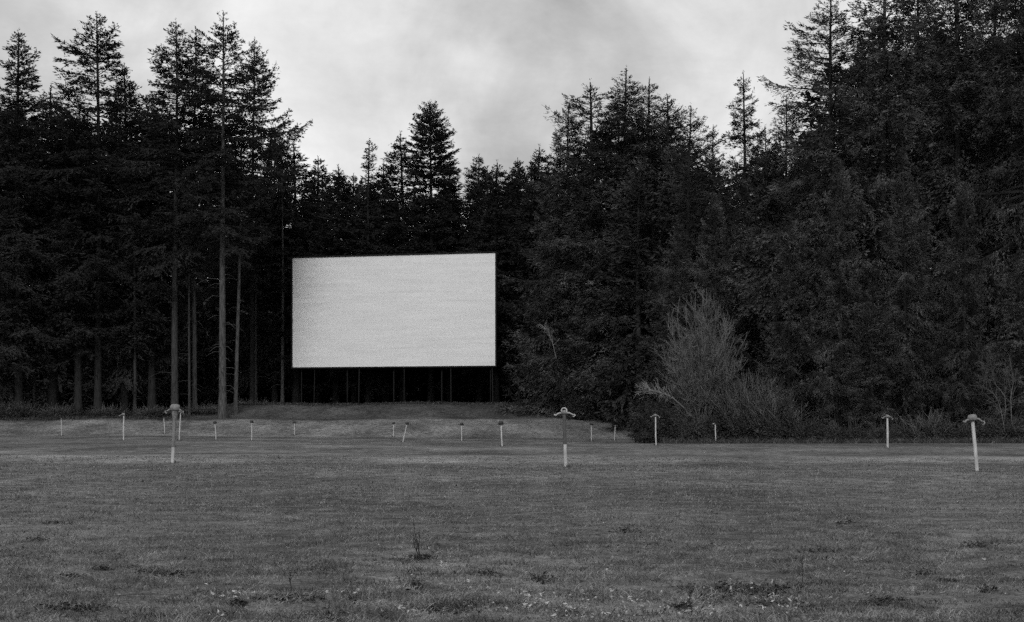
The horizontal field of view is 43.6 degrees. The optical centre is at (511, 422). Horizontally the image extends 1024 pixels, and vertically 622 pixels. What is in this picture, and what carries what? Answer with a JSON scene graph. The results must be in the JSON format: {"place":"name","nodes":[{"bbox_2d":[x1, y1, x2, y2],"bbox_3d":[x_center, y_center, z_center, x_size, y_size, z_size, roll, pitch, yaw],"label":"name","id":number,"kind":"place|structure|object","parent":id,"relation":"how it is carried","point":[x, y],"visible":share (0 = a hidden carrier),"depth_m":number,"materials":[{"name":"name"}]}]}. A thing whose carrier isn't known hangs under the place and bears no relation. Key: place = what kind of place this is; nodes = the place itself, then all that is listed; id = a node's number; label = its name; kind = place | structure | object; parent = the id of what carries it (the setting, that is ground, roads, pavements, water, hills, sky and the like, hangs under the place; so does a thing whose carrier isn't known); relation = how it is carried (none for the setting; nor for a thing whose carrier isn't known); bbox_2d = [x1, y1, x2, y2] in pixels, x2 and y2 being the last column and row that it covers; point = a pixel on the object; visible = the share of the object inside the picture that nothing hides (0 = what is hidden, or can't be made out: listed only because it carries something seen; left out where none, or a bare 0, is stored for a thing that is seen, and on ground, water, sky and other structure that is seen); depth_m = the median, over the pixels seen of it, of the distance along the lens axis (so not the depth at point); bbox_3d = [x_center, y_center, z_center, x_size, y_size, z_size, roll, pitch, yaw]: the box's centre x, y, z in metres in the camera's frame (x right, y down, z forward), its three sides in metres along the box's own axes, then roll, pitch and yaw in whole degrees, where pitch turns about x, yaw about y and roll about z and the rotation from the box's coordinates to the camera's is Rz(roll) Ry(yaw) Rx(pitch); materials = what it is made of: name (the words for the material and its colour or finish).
{"place":"outdoors","nodes":[
{"label":"outdoors","id":0,"kind":"place"},
{"bbox_2d":[0,400,532,422],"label":"rough grass","id":1,"kind":"structure","parent":0,"point":[185,414],"depth_m":129.42,"materials":[{"name":"plant"}]},
{"bbox_2d":[15,405,629,434],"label":"bank grass","id":2,"kind":"structure","parent":0,"point":[316,422],"depth_m":118.76,"materials":[{"name":"plant"}]},
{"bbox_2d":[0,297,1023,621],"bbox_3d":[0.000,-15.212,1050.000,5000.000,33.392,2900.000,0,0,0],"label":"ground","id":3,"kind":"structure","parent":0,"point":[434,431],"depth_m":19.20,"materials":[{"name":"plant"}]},
{"bbox_2d":[0,398,41,418],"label":"fern clump","id":4,"kind":"object","parent":3,"relation":"on","point":[9,410],"visible":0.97,"depth_m":121.79,"materials":[{"name":"grey plant"}]},
{"bbox_2d":[0,109,48,404],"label":"fir tree","id":5,"kind":"object","parent":3,"relation":"on","point":[6,332],"visible":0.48,"depth_m":123.19,"materials":[{"name":"black plant"}]},
{"bbox_2d":[3,161,57,412],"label":"fir tree","id":6,"kind":"object","parent":3,"relation":"on","point":[33,377],"visible":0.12,"depth_m":124.86,"materials":[{"name":"grey plant"}]},
{"bbox_2d":[0,29,104,416],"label":"fir tree","id":7,"kind":"object","parent":3,"relation":"on","point":[18,266],"visible":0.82,"depth_m":121.53,"materials":[{"name":"black plant"}]},
{"bbox_2d":[33,402,85,418],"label":"fern clump","id":8,"kind":"object","parent":3,"relation":"on","point":[56,411],"visible":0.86,"depth_m":122.28,"materials":[{"name":"grey plant"}]},
{"bbox_2d":[1,84,122,409],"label":"fir tree","id":9,"kind":"object","parent":3,"relation":"on","point":[53,387],"visible":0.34,"depth_m":124.10,"materials":[{"name":"black plant"}]},
{"bbox_2d":[18,108,129,415],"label":"fir tree","id":10,"kind":"object","parent":3,"relation":"on","point":[75,320],"visible":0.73,"depth_m":122.87,"materials":[{"name":"black plant"}]},
{"bbox_2d":[0,11,187,409],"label":"fir tree","id":11,"kind":"object","parent":3,"relation":"on","point":[99,266],"visible":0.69,"depth_m":122.29,"materials":[{"name":"black plant"}]},
{"bbox_2d":[78,402,132,416],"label":"fern clump","id":12,"kind":"object","parent":3,"relation":"on","point":[108,412],"visible":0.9,"depth_m":122.76,"materials":[{"name":"grey plant"}]},
{"bbox_2d":[70,63,190,411],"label":"fir tree","id":13,"kind":"object","parent":3,"relation":"on","point":[125,381],"visible":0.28,"depth_m":127.01,"materials":[{"name":"black plant"}]},
{"bbox_2d":[102,145,162,414],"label":"fir tree","id":14,"kind":"object","parent":3,"relation":"on","point":[129,213],"visible":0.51,"depth_m":124.54,"materials":[{"name":"grey plant"}]},
{"bbox_2d":[89,106,208,409],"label":"fir tree","id":15,"kind":"object","parent":3,"relation":"on","point":[153,316],"visible":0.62,"depth_m":125.59,"materials":[{"name":"black plant"}]},
{"bbox_2d":[128,405,183,416],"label":"fern clump","id":16,"kind":"object","parent":3,"relation":"on","point":[152,412],"visible":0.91,"depth_m":123.26,"materials":[{"name":"grey plant"}]},
{"bbox_2d":[90,19,252,416],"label":"fir tree","id":17,"kind":"object","parent":3,"relation":"on","point":[163,124],"visible":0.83,"depth_m":122.79,"materials":[{"name":"grey plant"}]},
{"bbox_2d":[165,404,183,462],"bbox_3d":[-9.675,0.383,36.717,0.544,1.821,0.291,0,0,0],"label":"speaker post","id":18,"kind":"object","parent":3,"relation":"on","point":[175,408],"visible":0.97,"depth_m":36.66,"materials":[{"name":"metal"}]},
{"bbox_2d":[164,163,210,414],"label":"fir tree","id":19,"kind":"object","parent":3,"relation":"on","point":[187,244],"visible":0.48,"depth_m":124.88,"materials":[{"name":"grey plant"}]},
{"bbox_2d":[147,29,231,408],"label":"fir tree","id":20,"kind":"object","parent":3,"relation":"on","point":[181,140],"visible":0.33,"depth_m":125.73,"materials":[{"name":"grey plant"}]},
{"bbox_2d":[181,404,217,414],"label":"fern clump","id":21,"kind":"object","parent":3,"relation":"on","point":[206,410],"visible":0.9,"depth_m":125.29,"materials":[{"name":"grey plant"}]},
{"bbox_2d":[150,10,297,417],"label":"fir tree","id":22,"kind":"object","parent":3,"relation":"on","point":[221,213],"visible":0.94,"depth_m":122.30,"materials":[{"name":"black plant"}]},
{"bbox_2d":[203,107,275,414],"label":"fir tree","id":23,"kind":"object","parent":3,"relation":"on","point":[235,374],"visible":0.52,"depth_m":125.18,"materials":[{"name":"black plant"}]},
{"bbox_2d":[190,39,312,402],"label":"fir tree","id":24,"kind":"object","parent":3,"relation":"on","point":[296,130],"visible":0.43,"depth_m":138.73,"materials":[{"name":"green plant"}]},
{"bbox_2d":[231,397,273,405],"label":"fern clump","id":25,"kind":"object","parent":3,"relation":"on","point":[247,403],"visible":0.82,"depth_m":130.00,"materials":[{"name":"grey plant"}]},
{"bbox_2d":[228,161,283,401],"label":"fir tree","id":26,"kind":"object","parent":3,"relation":"on","point":[263,251],"visible":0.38,"depth_m":138.89,"materials":[{"name":"grey plant"}]},
{"bbox_2d":[226,125,312,402],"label":"fir tree","id":27,"kind":"object","parent":3,"relation":"on","point":[262,363],"visible":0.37,"depth_m":141.82,"materials":[{"name":"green plant"}]},
{"bbox_2d":[250,143,311,403],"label":"fir tree","id":28,"kind":"object","parent":3,"relation":"on","point":[282,208],"visible":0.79,"depth_m":138.81,"materials":[{"name":"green plant"}]},
{"bbox_2d":[240,141,334,402],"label":"fir tree","id":29,"kind":"object","parent":3,"relation":"on","point":[296,397],"visible":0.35,"depth_m":142.11,"materials":[{"name":"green plant"}]},
{"bbox_2d":[259,155,374,403],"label":"fir tree","id":30,"kind":"object","parent":3,"relation":"on","point":[319,377],"visible":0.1,"depth_m":147.61,"materials":[{"name":"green plant"}]},
{"bbox_2d":[277,164,364,403],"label":"fir tree","id":31,"kind":"object","parent":3,"relation":"on","point":[336,227],"visible":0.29,"depth_m":140.06,"materials":[{"name":"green plant"}]},
{"bbox_2d":[302,174,402,403],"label":"fir tree","id":32,"kind":"object","parent":3,"relation":"on","point":[352,384],"visible":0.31,"depth_m":140.13,"materials":[{"name":"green plant"}]},
{"bbox_2d":[344,138,392,402],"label":"fir tree","id":33,"kind":"object","parent":3,"relation":"on","point":[374,250],"visible":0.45,"depth_m":139.69,"materials":[{"name":"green plant"}]},
{"bbox_2d":[359,161,409,402],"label":"fir tree","id":34,"kind":"object","parent":3,"relation":"on","point":[386,396],"visible":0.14,"depth_m":142.61,"materials":[{"name":"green plant"}]},
{"bbox_2d":[291,251,496,403],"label":"movie screen","id":35,"kind":"object","parent":3,"relation":"on","point":[423,310],"visible":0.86,"depth_m":133.02,"materials":[{"name":"white paint"}]},
{"bbox_2d":[372,131,438,401],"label":"fir tree","id":36,"kind":"object","parent":3,"relation":"on","point":[402,232],"visible":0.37,"depth_m":140.34,"materials":[{"name":"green plant"}]},
{"bbox_2d":[412,513,420,558],"bbox_3d":[-0.814,0.972,10.858,0.086,0.406,0.127,0,0,0],"label":"weed","id":37,"kind":"object","parent":3,"relation":"on","point":[416,541],"visible":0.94,"depth_m":10.86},
{"bbox_2d":[402,100,460,401],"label":"fir tree","id":38,"kind":"object","parent":3,"relation":"on","point":[440,136],"visible":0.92,"depth_m":138.99,"materials":[{"name":"black plant"}]},
{"bbox_2d":[420,160,489,401],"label":"fir tree","id":39,"kind":"object","parent":3,"relation":"on","point":[454,189],"visible":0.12,"depth_m":143.54,"materials":[{"name":"black plant"}]},
{"bbox_2d":[421,155,534,402],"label":"fir tree","id":40,"kind":"object","parent":3,"relation":"on","point":[477,379],"visible":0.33,"depth_m":140.93,"materials":[{"name":"black plant"}]},
{"bbox_2d":[456,162,538,402],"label":"fir tree","id":41,"kind":"object","parent":3,"relation":"on","point":[496,188],"visible":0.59,"depth_m":139.06,"materials":[{"name":"black plant"}]},
{"bbox_2d":[465,157,541,401],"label":"fir tree","id":42,"kind":"object","parent":3,"relation":"on","point":[515,182],"visible":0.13,"depth_m":145.38,"materials":[{"name":"black plant"}]},
{"bbox_2d":[0,15,1023,437],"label":"woodland","id":43,"kind":"object","parent":3,"relation":"on","point":[208,383],"visible":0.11,"depth_m":119.71,"materials":[{"name":"plant"}]},
{"bbox_2d":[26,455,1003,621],"bbox_3d":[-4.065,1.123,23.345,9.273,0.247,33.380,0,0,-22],"label":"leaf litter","id":44,"kind":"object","parent":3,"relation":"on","point":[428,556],"visible":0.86,"depth_m":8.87,"materials":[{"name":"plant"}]},
{"bbox_2d":[499,223,537,401],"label":"fir tree","id":45,"kind":"object","parent":3,"relation":"on","point":[524,265],"visible":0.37,"depth_m":140.30,"materials":[{"name":"black plant"}]},
{"bbox_2d":[497,144,562,401],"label":"fir tree","id":46,"kind":"object","parent":3,"relation":"on","point":[529,206],"visible":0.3,"depth_m":141.96,"materials":[{"name":"black plant"}]},
{"bbox_2d":[519,142,582,384],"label":"fir tree","id":47,"kind":"object","parent":3,"relation":"on","point":[542,199],"visible":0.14,"depth_m":130.82,"materials":[{"name":"black plant"}]},
{"bbox_2d":[530,295,573,409],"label":"fir tree","id":48,"kind":"object","parent":3,"relation":"on","point":[546,391],"visible":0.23,"depth_m":126.47,"materials":[{"name":"black plant"}]},
{"bbox_2d":[501,105,612,419],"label":"fir tree","id":49,"kind":"object","parent":3,"relation":"on","point":[567,262],"visible":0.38,"depth_m":125.70,"materials":[{"name":"black plant"}]},
{"bbox_2d":[554,407,575,466],"bbox_3d":[1.452,0.466,35.339,0.603,1.762,0.215,0,0,0],"label":"speaker post","id":50,"kind":"object","parent":3,"relation":"on","point":[564,413],"visible":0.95,"depth_m":35.33,"materials":[{"name":"metal"}]},
{"bbox_2d":[493,78,644,419],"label":"fir tree","id":51,"kind":"object","parent":3,"relation":"on","point":[552,362],"visible":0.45,"depth_m":123.60,"materials":[{"name":"black plant"}]},
{"bbox_2d":[549,225,610,420],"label":"fir tree","id":52,"kind":"object","parent":3,"relation":"on","point":[571,322],"visible":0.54,"depth_m":121.61,"materials":[{"name":"black plant"}]},
{"bbox_2d":[561,389,604,419],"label":"bramble bush","id":53,"kind":"object","parent":3,"relation":"on","point":[579,408],"visible":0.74,"depth_m":120.17,"materials":[{"name":"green plant"}]},
{"bbox_2d":[558,154,666,417],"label":"fir tree","id":54,"kind":"object","parent":3,"relation":"on","point":[589,374],"visible":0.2,"depth_m":119.11,"materials":[{"name":"black plant"}]},
{"bbox_2d":[587,282,643,420],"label":"fir tree","id":55,"kind":"object","parent":3,"relation":"on","point":[604,356],"visible":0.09,"depth_m":121.15,"materials":[{"name":"black plant"}]},
{"bbox_2d":[601,393,644,421],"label":"bramble bush","id":56,"kind":"object","parent":3,"relation":"on","point":[626,405],"visible":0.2,"depth_m":118.83,"materials":[{"name":"black plant"}]},
{"bbox_2d":[528,66,727,407],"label":"fir tree","id":57,"kind":"object","parent":3,"relation":"on","point":[619,107],"visible":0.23,"depth_m":122.42,"materials":[{"name":"black plant"}]},
{"bbox_2d":[606,201,656,397],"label":"fir tree","id":58,"kind":"object","parent":3,"relation":"on","point":[623,309],"visible":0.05,"depth_m":121.50,"materials":[{"name":"black plant"}]},
{"bbox_2d":[569,78,698,393],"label":"fir tree","id":59,"kind":"object","parent":3,"relation":"on","point":[645,99],"visible":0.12,"depth_m":122.25,"materials":[{"name":"black plant"}]},
{"bbox_2d":[575,93,726,422],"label":"fir tree","id":60,"kind":"object","parent":3,"relation":"on","point":[665,130],"visible":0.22,"depth_m":119.65,"materials":[{"name":"black plant"}]},
{"bbox_2d":[627,398,682,442],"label":"bramble bush","id":61,"kind":"object","parent":3,"relation":"on","point":[643,428],"visible":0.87,"depth_m":78.92,"materials":[{"name":"black plant"}]},
{"bbox_2d":[633,378,683,407],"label":"dead branch","id":62,"kind":"object","parent":61,"relation":"attached to","point":[646,386],"visible":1,"depth_m":78.39,"materials":[{"name":"wood"}]},
{"bbox_2d":[648,258,689,413],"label":"fir tree","id":63,"kind":"object","parent":3,"relation":"on","point":[664,298],"visible":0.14,"depth_m":96.96,"materials":[{"name":"black plant"}]},
{"bbox_2d":[641,224,719,429],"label":"fir tree","id":64,"kind":"object","parent":3,"relation":"on","point":[669,284],"visible":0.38,"depth_m":93.89,"materials":[{"name":"black plant"}]},
{"bbox_2d":[625,108,736,421],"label":"fir tree","id":65,"kind":"object","parent":3,"relation":"on","point":[688,189],"visible":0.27,"depth_m":103.81,"materials":[{"name":"black plant"}]},
{"bbox_2d":[653,407,726,441],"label":"bramble bush","id":66,"kind":"object","parent":3,"relation":"on","point":[700,430],"visible":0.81,"depth_m":78.36,"materials":[{"name":"black plant"}]},
{"bbox_2d":[650,282,748,434],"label":"bare shrub","id":67,"kind":"object","parent":3,"relation":"on","point":[695,391],"visible":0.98,"depth_m":79.47,"materials":[{"name":"plant"}]},
{"bbox_2d":[661,132,753,389],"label":"fir tree","id":68,"kind":"object","parent":3,"relation":"on","point":[711,181],"visible":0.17,"depth_m":104.83,"materials":[{"name":"black plant"}]},
{"bbox_2d":[672,193,756,425],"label":"fir tree","id":69,"kind":"object","parent":3,"relation":"on","point":[726,262],"visible":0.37,"depth_m":88.84,"materials":[{"name":"black plant"}]},
{"bbox_2d":[703,404,769,440],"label":"bramble bush","id":70,"kind":"object","parent":3,"relation":"on","point":[723,430],"visible":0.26,"depth_m":78.58,"materials":[{"name":"black plant"}]},
{"bbox_2d":[675,71,809,401],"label":"fir tree","id":71,"kind":"object","parent":3,"relation":"on","point":[744,138],"visible":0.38,"depth_m":93.44,"materials":[{"name":"black plant"}]},
{"bbox_2d":[709,350,789,440],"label":"bramble bush","id":72,"kind":"object","parent":3,"relation":"on","point":[728,408],"visible":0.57,"depth_m":77.98,"materials":[{"name":"black plant"}]},
{"bbox_2d":[717,130,814,426],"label":"fir tree","id":73,"kind":"object","parent":3,"relation":"on","point":[764,174],"visible":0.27,"depth_m":91.68,"materials":[{"name":"black plant"}]},
{"bbox_2d":[737,378,811,439],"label":"bramble bush","id":74,"kind":"object","parent":3,"relation":"on","point":[771,420],"visible":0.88,"depth_m":76.00,"materials":[{"name":"black plant"}]},
{"bbox_2d":[729,95,828,421],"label":"fir tree","id":75,"kind":"object","parent":3,"relation":"on","point":[788,129],"visible":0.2,"depth_m":92.32,"materials":[{"name":"black plant"}]},
{"bbox_2d":[754,215,819,427],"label":"fir tree","id":76,"kind":"object","parent":3,"relation":"on","point":[789,375],"visible":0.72,"depth_m":82.81,"materials":[{"name":"black plant"}]},
{"bbox_2d":[777,413,838,440],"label":"bramble bush","id":77,"kind":"object","parent":3,"relation":"on","point":[801,431],"visible":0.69,"depth_m":75.00,"materials":[{"name":"black plant"}]},
{"bbox_2d":[716,0,951,428],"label":"fir tree","id":78,"kind":"object","parent":3,"relation":"on","point":[808,152],"visible":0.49,"depth_m":85.60,"materials":[{"name":"black plant"}]},
{"bbox_2d":[807,421,872,443],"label":"bramble bush","id":79,"kind":"object","parent":3,"relation":"on","point":[844,433],"visible":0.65,"depth_m":73.97,"materials":[{"name":"black plant"}]},
{"bbox_2d":[799,161,887,432],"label":"fir tree","id":80,"kind":"object","parent":3,"relation":"on","point":[833,408],"visible":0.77,"depth_m":79.90,"materials":[{"name":"black plant"}]},
{"bbox_2d":[829,281,912,434],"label":"fir tree","id":81,"kind":"object","parent":3,"relation":"on","point":[870,402],"visible":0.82,"depth_m":76.69,"materials":[{"name":"black plant"}]},
{"bbox_2d":[778,0,986,430],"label":"fir tree","id":82,"kind":"object","parent":3,"relation":"on","point":[881,271],"visible":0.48,"depth_m":84.03,"materials":[{"name":"black plant"}]},
{"bbox_2d":[882,415,893,447],"bbox_3d":[16.135,0.446,55.037,0.521,1.550,0.202,0,0,0],"label":"speaker post","id":83,"kind":"object","parent":3,"relation":"on","point":[886,417],"visible":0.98,"depth_m":55.01,"materials":[{"name":"metal"}]},
{"bbox_2d":[857,419,920,440],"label":"bramble bush","id":84,"kind":"object","parent":3,"relation":"on","point":[879,432],"visible":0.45,"depth_m":73.51,"materials":[{"name":"black plant"}]},
{"bbox_2d":[852,143,947,430],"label":"fir tree","id":85,"kind":"object","parent":3,"relation":"on","point":[916,387],"visible":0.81,"depth_m":78.64,"materials":[{"name":"black plant"}]},
{"bbox_2d":[844,0,1008,436],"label":"fir tree","id":86,"kind":"object","parent":3,"relation":"on","point":[929,165],"visible":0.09,"depth_m":91.18,"materials":[{"name":"black plant"}]},
{"bbox_2d":[893,407,961,439],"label":"bramble bush","id":87,"kind":"object","parent":3,"relation":"on","point":[933,426],"visible":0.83,"depth_m":72.94,"materials":[{"name":"black plant"}]},
{"bbox_2d":[857,0,1023,430],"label":"fir tree","id":88,"kind":"object","parent":3,"relation":"on","point":[958,58],"visible":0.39,"depth_m":85.35,"materials":[{"name":"black plant"}]},
{"bbox_2d":[896,0,1023,405],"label":"fir tree","id":89,"kind":"object","parent":3,"relation":"on","point":[974,111],"visible":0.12,"depth_m":91.06,"materials":[{"name":"black plant"}]},
{"bbox_2d":[921,182,1008,432],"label":"fir tree","id":90,"kind":"object","parent":3,"relation":"on","point":[965,408],"visible":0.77,"depth_m":76.86,"materials":[{"name":"black plant"}]},
{"bbox_2d":[940,416,999,439],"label":"bramble bush","id":91,"kind":"object","parent":3,"relation":"on","point":[960,433],"visible":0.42,"depth_m":72.48,"materials":[{"name":"black plant"}]},
{"bbox_2d":[963,414,984,471],"bbox_3d":[11.517,0.577,31.983,0.552,1.564,0.241,0,0,0],"label":"speaker post","id":92,"kind":"object","parent":3,"relation":"on","point":[971,418],"visible":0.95,"depth_m":31.95,"materials":[{"name":"metal"}]},
{"bbox_2d":[925,0,1023,426],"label":"fir tree","id":93,"kind":"object","parent":3,"relation":"on","point":[1003,50],"visible":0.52,"depth_m":81.87,"materials":[{"name":"black plant"}]},
{"bbox_2d":[953,12,1023,422],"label":"fir tree","id":94,"kind":"object","parent":3,"relation":"on","point":[1010,221],"visible":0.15,"depth_m":84.43,"materials":[{"name":"black plant"}]},
{"bbox_2d":[965,355,1012,437],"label":"bare sapling","id":95,"kind":"object","parent":3,"relation":"on","point":[982,367],"visible":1,"depth_m":71.77,"materials":[{"name":"plant"}]},
{"bbox_2d":[975,349,1008,437],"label":"bare sapling","id":96,"kind":"object","parent":3,"relation":"on","point":[993,377],"visible":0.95,"depth_m":71.94,"materials":[{"name":"plant"}]},
{"bbox_2d":[973,248,1023,434],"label":"fir tree","id":97,"kind":"object","parent":3,"relation":"on","point":[1017,405],"visible":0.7,"depth_m":74.95,"materials":[{"name":"black plant"}]},
{"bbox_2d":[976,410,1023,439],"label":"bramble bush","id":98,"kind":"object","parent":3,"relation":"on","point":[1016,429],"visible":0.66,"depth_m":72.03,"materials":[{"name":"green plant"}]},
{"bbox_2d":[996,348,1023,438],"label":"bare sapling","id":99,"kind":"object","parent":3,"relation":"on","point":[1010,363],"visible":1,"depth_m":72.17,"materials":[{"name":"plant"}]},
{"bbox_2d":[0,505,1023,621],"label":"dry grass","id":100,"kind":"structure","parent":0,"point":[444,549],"depth_m":9.95,"materials":[{"name":"plant"}]},
{"bbox_2d":[0,0,1023,277],"label":"sky","id":101,"kind":"structure","parent":0,"point":[361,70],"materials":[{"name":"white"}]},
{"bbox_2d":[7,513,1020,621],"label":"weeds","id":102,"kind":"object","parent":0,"point":[524,604],"visible":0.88,"depth_m":8.27,"materials":[{"name":"grey plant"}]},
{"bbox_2d":[643,435,1023,443],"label":"rough grass","id":103,"kind":"structure","parent":0,"point":[775,440],"depth_m":72.48,"materials":[{"name":"plant"}]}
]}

